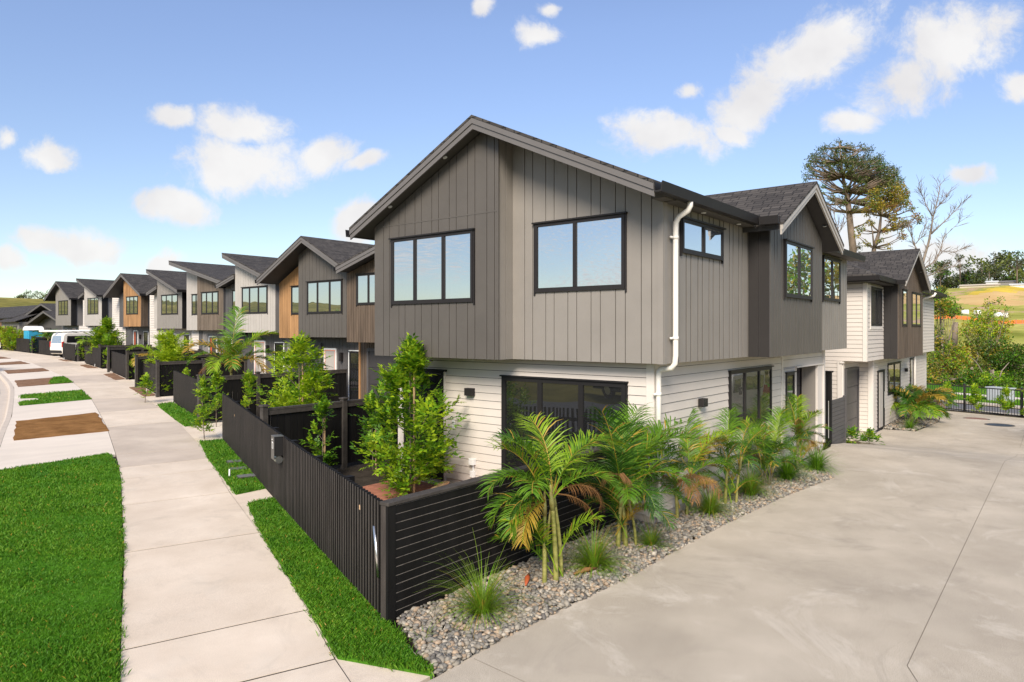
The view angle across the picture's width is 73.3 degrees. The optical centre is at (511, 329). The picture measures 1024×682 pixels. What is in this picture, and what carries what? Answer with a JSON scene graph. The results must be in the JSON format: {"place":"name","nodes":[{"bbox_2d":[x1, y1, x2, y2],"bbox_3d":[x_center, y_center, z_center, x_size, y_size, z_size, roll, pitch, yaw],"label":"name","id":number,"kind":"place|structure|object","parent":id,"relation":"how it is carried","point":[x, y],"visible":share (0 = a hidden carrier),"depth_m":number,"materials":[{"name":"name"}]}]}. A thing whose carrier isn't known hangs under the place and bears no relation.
{"place":"outdoors","nodes":[
{"label":"outdoors","id":0,"kind":"place"},
{"bbox_2d":[0,356,115,468],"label":"crossing","id":1,"kind":"object","parent":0,"point":[13,453],"visible":0.73,"depth_m":18.36,"materials":[{"name":"grey concrete"}]},
{"bbox_2d":[18,389,90,405],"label":"grass","id":2,"kind":"structure","parent":1,"relation":"on","point":[61,396],"depth_m":26.84,"materials":[{"name":"green plant"}]},
{"bbox_2d":[13,412,108,440],"bbox_3d":[-13.228,2.794,20.174,2.188,0.117,5.040,0,0,-35],"label":"soil patch","id":3,"kind":"object","parent":1,"relation":"on","point":[60,426],"visible":0.94,"depth_m":19.74,"materials":[{"name":"brown soil"}]},
{"bbox_2d":[0,452,131,681],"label":"grass","id":4,"kind":"structure","parent":0,"point":[23,505],"depth_m":8.59,"materials":[{"name":"green plant"}]},
{"bbox_2d":[50,332,107,356],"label":"van","id":5,"kind":"object","parent":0,"point":[58,340],"visible":0.28,"depth_m":53.83,"materials":[{"name":"paint"}]},
{"bbox_2d":[112,457,122,681],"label":"verge soil","id":6,"kind":"structure","parent":0,"point":[122,584],"depth_m":7.72,"materials":[{"name":"brown soil"}]},
{"bbox_2d":[0,348,431,629],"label":"yard ground","id":7,"kind":"structure","parent":0,"point":[364,477],"depth_m":14.67,"materials":[{"name":"soil"}]},
{"bbox_2d":[43,281,83,332],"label":"terrace house","id":8,"kind":"structure","parent":7,"relation":"on","point":[69,307],"depth_m":67.37,"materials":[{"name":"black paint"}]},
{"bbox_2d":[76,278,113,332],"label":"terrace house","id":9,"kind":"structure","parent":7,"relation":"on","point":[97,307],"depth_m":59.92,"materials":[{"name":"black paint"}]},
{"bbox_2d":[85,346,105,368],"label":"batten fence","id":10,"kind":"object","parent":7,"relation":"on","point":[97,355],"visible":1,"depth_m":44.57,"materials":[{"name":"black wood"}]},
{"bbox_2d":[83,316,125,356],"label":"garden tree","id":11,"kind":"object","parent":7,"relation":"on","point":[104,331],"visible":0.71,"depth_m":46.11,"materials":[{"name":"green plant"}]},
{"bbox_2d":[112,351,133,378],"bbox_3d":[-21.613,1.948,38.060,0.291,1.404,5.854,0,0,-38],"label":"batten fence","id":12,"kind":"object","parent":7,"relation":"on","point":[118,363],"visible":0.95,"depth_m":37.85,"materials":[{"name":"black wood"}]},
{"bbox_2d":[102,273,156,344],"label":"terrace house","id":13,"kind":"structure","parent":7,"relation":"on","point":[125,292],"depth_m":50.15,"materials":[{"name":"brown wood"}]},
{"bbox_2d":[145,269,192,354],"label":"terrace house","id":14,"kind":"structure","parent":7,"relation":"on","point":[167,293],"depth_m":43.62,"materials":[{"name":"black paint"}]},
{"bbox_2d":[161,294,177,314],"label":"window","id":15,"kind":"structure","parent":14,"relation":"in","point":[169,303],"depth_m":43.27,"materials":[{"name":"clear glass"}]},
{"bbox_2d":[143,328,194,378],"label":"garden tree","id":16,"kind":"object","parent":7,"relation":"on","point":[173,347],"visible":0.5,"depth_m":30.73,"materials":[{"name":"green plant"}]},
{"bbox_2d":[134,353,230,386],"bbox_3d":[-15.489,1.932,33.518,0.155,1.585,5.467,0,0,39],"label":"paling fence","id":17,"kind":"object","parent":7,"relation":"on","point":[139,366],"visible":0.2,"depth_m":31.65,"materials":[{"name":"black wood"}]},
{"bbox_2d":[173,370,196,413],"bbox_3d":[-11.170,2.211,23.773,0.291,1.392,4.977,0,0,-36],"label":"batten fence","id":18,"kind":"object","parent":7,"relation":"on","point":[184,396],"visible":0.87,"depth_m":23.84,"materials":[{"name":"black wood"}]},
{"bbox_2d":[155,358,246,396],"bbox_3d":[-13.068,2.004,29.191,0.155,1.585,3.967,0,0,39],"label":"paling fence","id":19,"kind":"object","parent":7,"relation":"on","point":[164,369],"visible":0.52,"depth_m":28.45,"materials":[{"name":"black wood"}]},
{"bbox_2d":[169,261,234,353],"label":"terrace house","id":20,"kind":"structure","parent":7,"relation":"on","point":[206,304],"depth_m":37.83,"materials":[{"name":"grey wood"}]},
{"bbox_2d":[200,291,218,314],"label":"window","id":21,"kind":"structure","parent":20,"relation":"in","point":[209,300],"depth_m":37.05,"materials":[{"name":"clear glass"}]},
{"bbox_2d":[207,420,222,438],"bbox_3d":[-6.836,2.891,21.812,3.600,0.136,6.789,0,0,39],"label":"yard pad","id":22,"kind":"object","parent":7,"relation":"on","point":[218,430],"visible":0.04,"depth_m":20.07,"materials":[{"name":"grey concrete"}]},
{"bbox_2d":[204,369,227,426],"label":"sapling","id":23,"kind":"object","parent":22,"relation":"on","point":[215,378],"visible":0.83,"depth_m":20.17,"materials":[{"name":"green plant"}]},
{"bbox_2d":[240,369,258,407],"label":"sapling","id":24,"kind":"object","parent":22,"relation":"on","point":[250,379],"visible":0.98,"depth_m":21.07,"materials":[{"name":"green plant"}]},
{"bbox_2d":[196,369,346,421],"bbox_3d":[-7.670,2.132,22.663,0.155,1.585,5.475,0,0,39],"label":"paling fence","id":25,"kind":"object","parent":22,"relation":"on","point":[232,385],"visible":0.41,"depth_m":22.02,"materials":[{"name":"black wood"}]},
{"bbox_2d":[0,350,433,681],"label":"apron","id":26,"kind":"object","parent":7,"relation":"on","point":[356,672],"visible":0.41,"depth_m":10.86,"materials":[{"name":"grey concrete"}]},
{"bbox_2d":[0,326,23,350],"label":"garden shrub","id":27,"kind":"object","parent":26,"relation":"on","point":[12,345],"visible":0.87,"depth_m":64.10,"materials":[{"name":"green plant"}]},
{"bbox_2d":[0,351,350,681],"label":"footpath","id":28,"kind":"structure","parent":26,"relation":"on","point":[177,590],"depth_m":8.45,"materials":[{"name":"beige concrete"}]},
{"bbox_2d":[156,402,195,426],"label":"grass","id":29,"kind":"structure","parent":26,"relation":"on","point":[182,415],"depth_m":22.73,"materials":[{"name":"green plant"}]},
{"bbox_2d":[189,375,217,438],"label":"sapling","id":30,"kind":"object","parent":26,"relation":"on","point":[201,411],"visible":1,"depth_m":18.00,"materials":[{"name":"green plant"}]},
{"bbox_2d":[199,438,265,494],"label":"grass","id":31,"kind":"structure","parent":26,"relation":"on","point":[221,453],"depth_m":14.53,"materials":[{"name":"green plant"}]},
{"bbox_2d":[182,305,278,374],"bbox_3d":[-9.684,0.959,24.041,3.027,3.715,3.072,0,0,39],"label":"palm","id":32,"kind":"object","parent":7,"relation":"on","point":[227,350],"visible":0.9,"depth_m":23.88,"materials":[{"name":"green plant"}]},
{"bbox_2d":[214,253,286,373],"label":"terrace house","id":33,"kind":"structure","parent":7,"relation":"on","point":[244,289],"depth_m":30.80,"materials":[{"name":"wood"}]},
{"bbox_2d":[241,285,267,313],"bbox_3d":[-11.395,-1.297,30.426,2.130,1.255,0.080,0,0,39],"label":"window","id":34,"kind":"structure","parent":33,"relation":"in","point":[254,297],"depth_m":30.37,"materials":[{"name":"clear glass"}]},
{"bbox_2d":[255,330,337,407],"bbox_3d":[-5.957,1.489,18.898,2.139,2.992,2.299,0,0,-29],"label":"garden tree","id":35,"kind":"object","parent":7,"relation":"on","point":[307,382],"visible":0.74,"depth_m":18.71,"materials":[{"name":"green plant"}]},
{"bbox_2d":[222,393,382,612],"bbox_3d":[-4.374,2.378,12.590,0.235,1.444,12.533,0,0,-30],"label":"batten fence","id":36,"kind":"object","parent":7,"relation":"on","point":[335,514],"visible":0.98,"depth_m":9.31,"materials":[{"name":"wood"}]},
{"bbox_2d":[271,434,283,462],"bbox_3d":[-3.876,1.968,11.370,0.168,0.444,0.224,0,0,-30],"label":"letterbox","id":37,"kind":"object","parent":36,"relation":"attached to","point":[276,448],"visible":1,"depth_m":11.29,"materials":[{"name":"black paint"}]},
{"bbox_2d":[255,236,371,399],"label":"terrace house","id":38,"kind":"structure","parent":7,"relation":"on","point":[305,277],"depth_m":25.53,"materials":[{"name":"wood"}]},
{"bbox_2d":[305,279,342,313],"bbox_3d":[-6.835,-1.177,25.017,2.160,1.255,0.080,0,0,39],"label":"window","id":39,"kind":"structure","parent":38,"relation":"in","point":[323,296],"depth_m":24.97,"materials":[{"name":"clear glass"}]},
{"bbox_2d":[348,351,358,399],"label":"window","id":40,"kind":"structure","parent":38,"relation":"in","point":[353,355],"depth_m":25.04,"materials":[{"name":"black glass"}]},
{"bbox_2d":[301,394,340,465],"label":"sapling","id":41,"kind":"object","parent":7,"relation":"on","point":[323,405],"visible":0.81,"depth_m":13.81,"materials":[{"name":"green plant"}]},
{"bbox_2d":[258,396,397,468],"bbox_3d":[-2.745,2.256,16.024,0.155,1.585,6.817,0,0,39],"label":"paling fence","id":42,"kind":"object","parent":7,"relation":"on","point":[292,422],"visible":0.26,"depth_m":14.70,"materials":[{"name":"black wood"}]},
{"bbox_2d":[333,244,396,398],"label":"terrace house","id":43,"kind":"structure","parent":7,"relation":"on","point":[359,268],"depth_m":22.15,"materials":[{"name":"brown wood"}]},
{"bbox_2d":[355,272,374,306],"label":"window","id":44,"kind":"structure","parent":43,"relation":"in","point":[365,282],"depth_m":21.90,"materials":[{"name":"clear glass"}]},
{"bbox_2d":[369,351,396,396],"bbox_3d":[-3.204,1.790,21.617,3.900,2.180,0.051,0,0,39],"label":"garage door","id":45,"kind":"structure","parent":43,"relation":"in","point":[374,359],"depth_m":22.58,"materials":[{"name":"grey metal"}]},
{"bbox_2d":[356,389,385,474],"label":"sapling","id":46,"kind":"object","parent":7,"relation":"on","point":[374,421],"visible":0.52,"depth_m":14.16,"materials":[{"name":"green plant"}]},
{"bbox_2d":[363,481,435,499],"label":"bark mulch","id":47,"kind":"structure","parent":7,"relation":"on","point":[374,489],"depth_m":12.87,"materials":[{"name":"wood"}]},
{"bbox_2d":[349,332,470,497],"bbox_3d":[-1.828,1.561,12.396,2.135,3.054,2.430,0,0,-23],"label":"garden tree","id":48,"kind":"object","parent":7,"relation":"on","point":[406,374],"visible":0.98,"depth_m":12.21,"materials":[{"name":"green plant"}]},
{"bbox_2d":[379,445,623,624],"bbox_3d":[0.204,2.433,8.922,0.140,1.335,4.830,0,0,39],"label":"board fence","id":49,"kind":"object","parent":7,"relation":"on","point":[419,529],"visible":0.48,"depth_m":7.75,"materials":[{"name":"black wood"}]},
{"bbox_2d":[345,115,865,523],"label":"corner house","id":50,"kind":"structure","parent":7,"relation":"on","point":[517,272],"depth_m":11.78,"materials":[{"name":"wood"}]},
{"bbox_2d":[404,369,446,480],"bbox_3d":[-1.734,1.833,13.570,1.210,2.135,0.085,0,0,39],"label":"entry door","id":51,"kind":"structure","parent":50,"relation":"in","point":[436,379],"depth_m":13.37,"materials":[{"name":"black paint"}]},
{"bbox_2d":[388,228,474,306],"bbox_3d":[-1.486,-1.088,12.474,2.170,1.315,0.080,0,0,39],"label":"window","id":52,"kind":"structure","parent":50,"relation":"in","point":[437,267],"depth_m":12.41,"materials":[{"name":"clear glass"}]},
{"bbox_2d":[499,375,628,510],"bbox_3d":[0.802,1.867,11.529,2.580,2.125,0.080,0,0,39],"label":"sliding door","id":53,"kind":"structure","parent":50,"relation":"in","point":[566,398],"depth_m":11.58,"materials":[{"name":"black paint"}]},
{"bbox_2d":[531,211,627,295],"bbox_3d":[1.042,-1.177,10.950,1.780,1.215,0.080,0,0,39],"label":"window","id":54,"kind":"structure","parent":50,"relation":"in","point":[585,253],"depth_m":10.90,"materials":[{"name":"clear glass"}]},
{"bbox_2d":[680,216,725,263],"bbox_3d":[3.106,-1.433,11.137,0.080,0.605,1.680,0,0,39],"label":"window","id":55,"kind":"structure","parent":50,"relation":"in","point":[699,238],"depth_m":11.07,"materials":[{"name":"clear glass"}]},
{"bbox_2d":[728,365,773,433],"bbox_3d":[4.777,1.353,13.688,0.080,1.195,2.390,0,0,39],"label":"window","id":56,"kind":"structure","parent":50,"relation":"in","point":[750,389],"depth_m":13.63,"materials":[{"name":"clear glass"}]},
{"bbox_2d":[783,238,814,301],"bbox_3d":[5.767,-1.158,13.801,0.080,1.155,1.830,0,0,39],"label":"window","id":57,"kind":"structure","parent":50,"relation":"in","point":[798,257],"depth_m":13.72,"materials":[{"name":"clear glass"}]},
{"bbox_2d":[822,255,841,303],"bbox_3d":[8.022,-1.237,17.237,0.080,1.135,1.650,0,0,39],"label":"window","id":58,"kind":"structure","parent":50,"relation":"in","point":[831,266],"depth_m":17.20,"materials":[{"name":"clear glass"}]},
{"bbox_2d":[247,497,435,678],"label":"grass","id":59,"kind":"structure","parent":0,"point":[348,621],"depth_m":7.54,"materials":[{"name":"green plant"}]},
{"bbox_2d":[0,297,1023,649],"bbox_3d":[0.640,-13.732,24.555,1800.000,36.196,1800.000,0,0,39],"label":"ground","id":60,"kind":"structure","parent":0,"point":[18,301],"depth_m":211.48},
{"bbox_2d":[0,305,39,344],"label":"bungalow","id":61,"kind":"object","parent":60,"relation":"on","point":[12,316],"visible":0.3,"depth_m":83.48,"materials":[{"name":"concrete"}]},
{"bbox_2d":[22,303,61,336],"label":"bungalow","id":62,"kind":"object","parent":60,"relation":"on","point":[45,318],"visible":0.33,"depth_m":77.82,"materials":[{"name":"concrete"}]},
{"bbox_2d":[825,371,833,446],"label":"gate","id":63,"kind":"structure","parent":60,"relation":"on","point":[828,400],"depth_m":18.51,"materials":[{"name":"metal"}]},
{"bbox_2d":[825,248,946,440],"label":"drive house","id":64,"kind":"structure","parent":60,"relation":"on","point":[890,332],"depth_m":24.23,"materials":[{"name":"white wood"}]},
{"bbox_2d":[847,369,857,436],"bbox_3d":[11.593,2.490,23.517,0.051,2.220,1.630,0,0,39],"label":"garage door","id":65,"kind":"structure","parent":64,"relation":"in","point":[852,376],"depth_m":23.54,"materials":[{"name":"grey metal"}]},
{"bbox_2d":[871,286,883,325],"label":"window","id":66,"kind":"structure","parent":64,"relation":"in","point":[876,293],"depth_m":23.26,"materials":[{"name":"black glass"}]},
{"bbox_2d":[877,369,884,429],"bbox_3d":[13.477,2.530,25.074,0.138,2.140,1.120,0,0,39],"label":"entry door","id":67,"kind":"structure","parent":64,"relation":"in","point":[880,373],"depth_m":24.92,"materials":[{"name":"white paint"}]},
{"bbox_2d":[887,361,901,394],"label":"window","id":68,"kind":"structure","parent":64,"relation":"in","point":[894,369],"depth_m":26.93,"materials":[{"name":"clear glass"}]},
{"bbox_2d":[912,292,920,326],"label":"window","id":69,"kind":"structure","parent":64,"relation":"in","point":[916,297],"depth_m":26.77,"materials":[{"name":"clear glass"}]},
{"bbox_2d":[923,285,963,375],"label":"tree","id":70,"kind":"object","parent":60,"relation":"on","point":[943,305],"visible":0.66,"depth_m":55.43,"materials":[{"name":"green plant"}]},
{"bbox_2d":[927,321,978,383],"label":"bush","id":71,"kind":"object","parent":60,"relation":"on","point":[943,354],"visible":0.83,"depth_m":50.72,"materials":[{"name":"green plant"}]},
{"bbox_2d":[927,364,1022,389],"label":"hedge","id":72,"kind":"object","parent":60,"relation":"on","point":[970,376],"visible":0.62,"depth_m":49.52,"materials":[{"name":"green plant"}]},
{"bbox_2d":[955,296,1014,362],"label":"bush","id":73,"kind":"object","parent":60,"relation":"on","point":[989,320],"visible":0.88,"depth_m":53.51,"materials":[{"name":"green plant"}]},
{"bbox_2d":[954,327,1023,373],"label":"bush","id":74,"kind":"object","parent":60,"relation":"on","point":[993,360],"visible":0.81,"depth_m":52.25,"materials":[{"name":"green plant"}]},
{"bbox_2d":[994,342,1023,387],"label":"bush","id":75,"kind":"object","parent":60,"relation":"on","point":[1017,368],"visible":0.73,"depth_m":51.32,"materials":[{"name":"green plant"}]},
{"bbox_2d":[0,0,1023,298],"label":"sky","id":76,"kind":"structure","parent":0,"point":[136,136],"materials":[{"name":"blue"}]},
{"bbox_2d":[397,538,694,677],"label":"bed soil","id":77,"kind":"structure","parent":0,"point":[411,644],"depth_m":6.76,"materials":[{"name":"brown soil"}]},
{"bbox_2d":[423,527,544,615],"bbox_3d":[-0.390,2.570,7.240,1.387,0.841,1.319,0,0,-16],"label":"grass tuft","id":78,"kind":"object","parent":77,"relation":"on","point":[480,581],"visible":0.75,"depth_m":7.23,"materials":[{"name":"green plant"}]},
{"bbox_2d":[427,556,542,638],"bbox_3d":[-0.329,2.766,7.222,1.206,0.835,1.330,0,0,39],"label":"grass tuft","id":79,"kind":"object","parent":77,"relation":"on","point":[479,606],"visible":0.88,"depth_m":7.15,"materials":[{"name":"green plant"}]},
{"bbox_2d":[475,412,627,582],"bbox_3d":[0.503,1.998,8.193,1.556,2.065,2.058,0,0,39],"label":"palm","id":80,"kind":"object","parent":77,"relation":"on","point":[560,468],"visible":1,"depth_m":8.09,"materials":[{"name":"green plant"}]},
{"bbox_2d":[558,514,643,579],"bbox_3d":[1.035,2.796,8.574,1.256,0.906,1.261,0,0,-37],"label":"grass tuft","id":81,"kind":"object","parent":77,"relation":"on","point":[593,558],"visible":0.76,"depth_m":8.57,"materials":[{"name":"green plant"}]},
{"bbox_2d":[396,463,833,675],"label":"pebbles","id":82,"kind":"object","parent":77,"relation":"on","point":[449,646],"visible":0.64,"depth_m":7.99,"materials":[{"name":"grey gravel"}]},
{"bbox_2d":[567,400,700,546],"bbox_3d":[1.748,1.986,9.701,1.838,2.088,2.491,0,0,39],"label":"palm","id":83,"kind":"object","parent":77,"relation":"on","point":[627,463],"visible":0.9,"depth_m":9.44,"materials":[{"name":"green plant"}]},
{"bbox_2d":[628,515,679,550],"bbox_3d":[1.936,2.851,9.474,0.870,0.576,0.912,0,0,39],"label":"grass tuft","id":84,"kind":"object","parent":77,"relation":"on","point":[649,540],"visible":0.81,"depth_m":9.46,"materials":[{"name":"green plant"}]},
{"bbox_2d":[644,407,741,517],"bbox_3d":[2.711,2.151,11.010,1.674,1.759,2.363,0,0,39],"label":"palm","id":85,"kind":"object","parent":77,"relation":"on","point":[693,457],"visible":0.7,"depth_m":10.97,"materials":[{"name":"green plant"}]},
{"bbox_2d":[679,477,748,522],"bbox_3d":[3.214,2.779,11.115,1.242,0.815,1.187,0,0,39],"label":"grass tuft","id":86,"kind":"object","parent":77,"relation":"on","point":[711,505],"visible":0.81,"depth_m":11.06,"materials":[{"name":"green plant"}]},
{"bbox_2d":[696,406,782,502],"bbox_3d":[3.811,2.175,11.715,1.760,1.710,1.311,0,0,-24],"label":"palm","id":87,"kind":"object","parent":77,"relation":"on","point":[744,455],"visible":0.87,"depth_m":11.73,"materials":[{"name":"green plant"}]},
{"bbox_2d":[720,460,782,500],"bbox_3d":[4.258,2.689,12.290,1.348,0.787,1.289,0,0,2],"label":"grass tuft","id":88,"kind":"object","parent":77,"relation":"on","point":[750,489],"visible":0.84,"depth_m":12.23,"materials":[{"name":"green plant"}]},
{"bbox_2d":[742,405,812,484],"bbox_3d":[4.959,2.252,13.137,1.435,1.557,1.724,0,0,39],"label":"palm","id":89,"kind":"object","parent":77,"relation":"on","point":[769,460],"visible":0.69,"depth_m":13.11,"materials":[{"name":"green plant"}]},
{"bbox_2d":[760,444,827,485],"bbox_3d":[5.461,2.651,13.598,1.442,0.876,1.413,0,0,39],"label":"grass tuft","id":90,"kind":"object","parent":77,"relation":"on","point":[788,471],"visible":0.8,"depth_m":13.53,"materials":[{"name":"green plant"}]},
{"bbox_2d":[781,394,832,466],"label":"palm","id":91,"kind":"object","parent":77,"relation":"on","point":[800,425],"visible":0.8,"depth_m":14.68,"materials":[{"name":"green plant"}]},
{"bbox_2d":[794,438,844,476],"bbox_3d":[6.444,2.730,14.605,1.476,0.974,1.439,0,0,39],"label":"grass tuft","id":92,"kind":"object","parent":77,"relation":"on","point":[817,460],"visible":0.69,"depth_m":14.53,"materials":[{"name":"green plant"}]},
{"bbox_2d":[427,407,1023,681],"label":"driveway","id":93,"kind":"structure","parent":0,"point":[844,576],"depth_m":7.86,"materials":[{"name":"beige concrete"}]},
{"bbox_2d":[829,395,845,447],"bbox_3d":[9.142,2.650,19.327,0.080,1.500,1.630,0,0,39],"label":"slat screen","id":94,"kind":"object","parent":93,"relation":"on","point":[839,420],"visible":0.75,"depth_m":19.41,"materials":[{"name":"grey wood"}]},
{"bbox_2d":[927,285,1023,379],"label":"hill","id":95,"kind":"structure","parent":0,"point":[969,299],"depth_m":160.69,"materials":[{"name":"green plant"}]},
{"bbox_2d":[801,137,904,252],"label":"pine tree","id":96,"kind":"object","parent":95,"relation":"on","point":[865,179],"visible":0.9,"depth_m":74.08,"materials":[{"name":"green plant"}]},
{"bbox_2d":[853,182,925,251],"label":"autumn tree","id":97,"kind":"object","parent":95,"relation":"on","point":[893,198],"visible":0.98,"depth_m":67.55,"materials":[{"name":"green plant"}]},
{"bbox_2d":[899,175,972,275],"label":"bare tree","id":98,"kind":"object","parent":95,"relation":"on","point":[932,213],"visible":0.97,"depth_m":61.95,"materials":[{"name":"grey plant"}]},
{"bbox_2d":[958,255,1009,286],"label":"hill tree","id":99,"kind":"object","parent":95,"relation":"on","point":[995,274],"visible":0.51,"depth_m":254.95,"materials":[{"name":"green plant"}]},
{"bbox_2d":[969,262,1007,283],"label":"hill tree","id":100,"kind":"object","parent":95,"relation":"on","point":[979,277],"visible":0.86,"depth_m":245.44,"materials":[{"name":"green plant"}]},
{"bbox_2d":[972,250,1023,283],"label":"hill tree","id":101,"kind":"object","parent":95,"relation":"on","point":[1010,275],"visible":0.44,"depth_m":257.04,"materials":[{"name":"green plant"}]},
{"bbox_2d":[928,408,1023,417],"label":"bed soil","id":102,"kind":"structure","parent":0,"point":[984,413],"depth_m":31.01,"materials":[{"name":"brown soil"}]},
{"bbox_2d":[927,383,1023,416],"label":"iron fence","id":103,"kind":"object","parent":102,"relation":"on","point":[964,386],"visible":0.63,"depth_m":31.25,"materials":[{"name":"black metal"}]},
{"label":"road","id":104,"kind":"structure","parent":0,"visible":0},
{"bbox_2d":[0,372,13,444],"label":"kerb","id":105,"kind":"structure","parent":104,"relation":"on","point":[6,395],"depth_m":25.91,"materials":[{"name":"grey concrete"}]},
{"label":"bed soil","id":106,"kind":"structure","parent":0,"visible":0},
{"bbox_2d":[882,410,939,430],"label":"pebbles","id":107,"kind":"object","parent":106,"relation":"on","point":[925,423],"visible":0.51,"depth_m":26.59,"materials":[{"name":"grey gravel"}]},
{"bbox_2d":[890,386,954,423],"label":"palm","id":108,"kind":"object","parent":106,"relation":"on","point":[906,395],"visible":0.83,"depth_m":26.28,"materials":[{"name":"green plant"}]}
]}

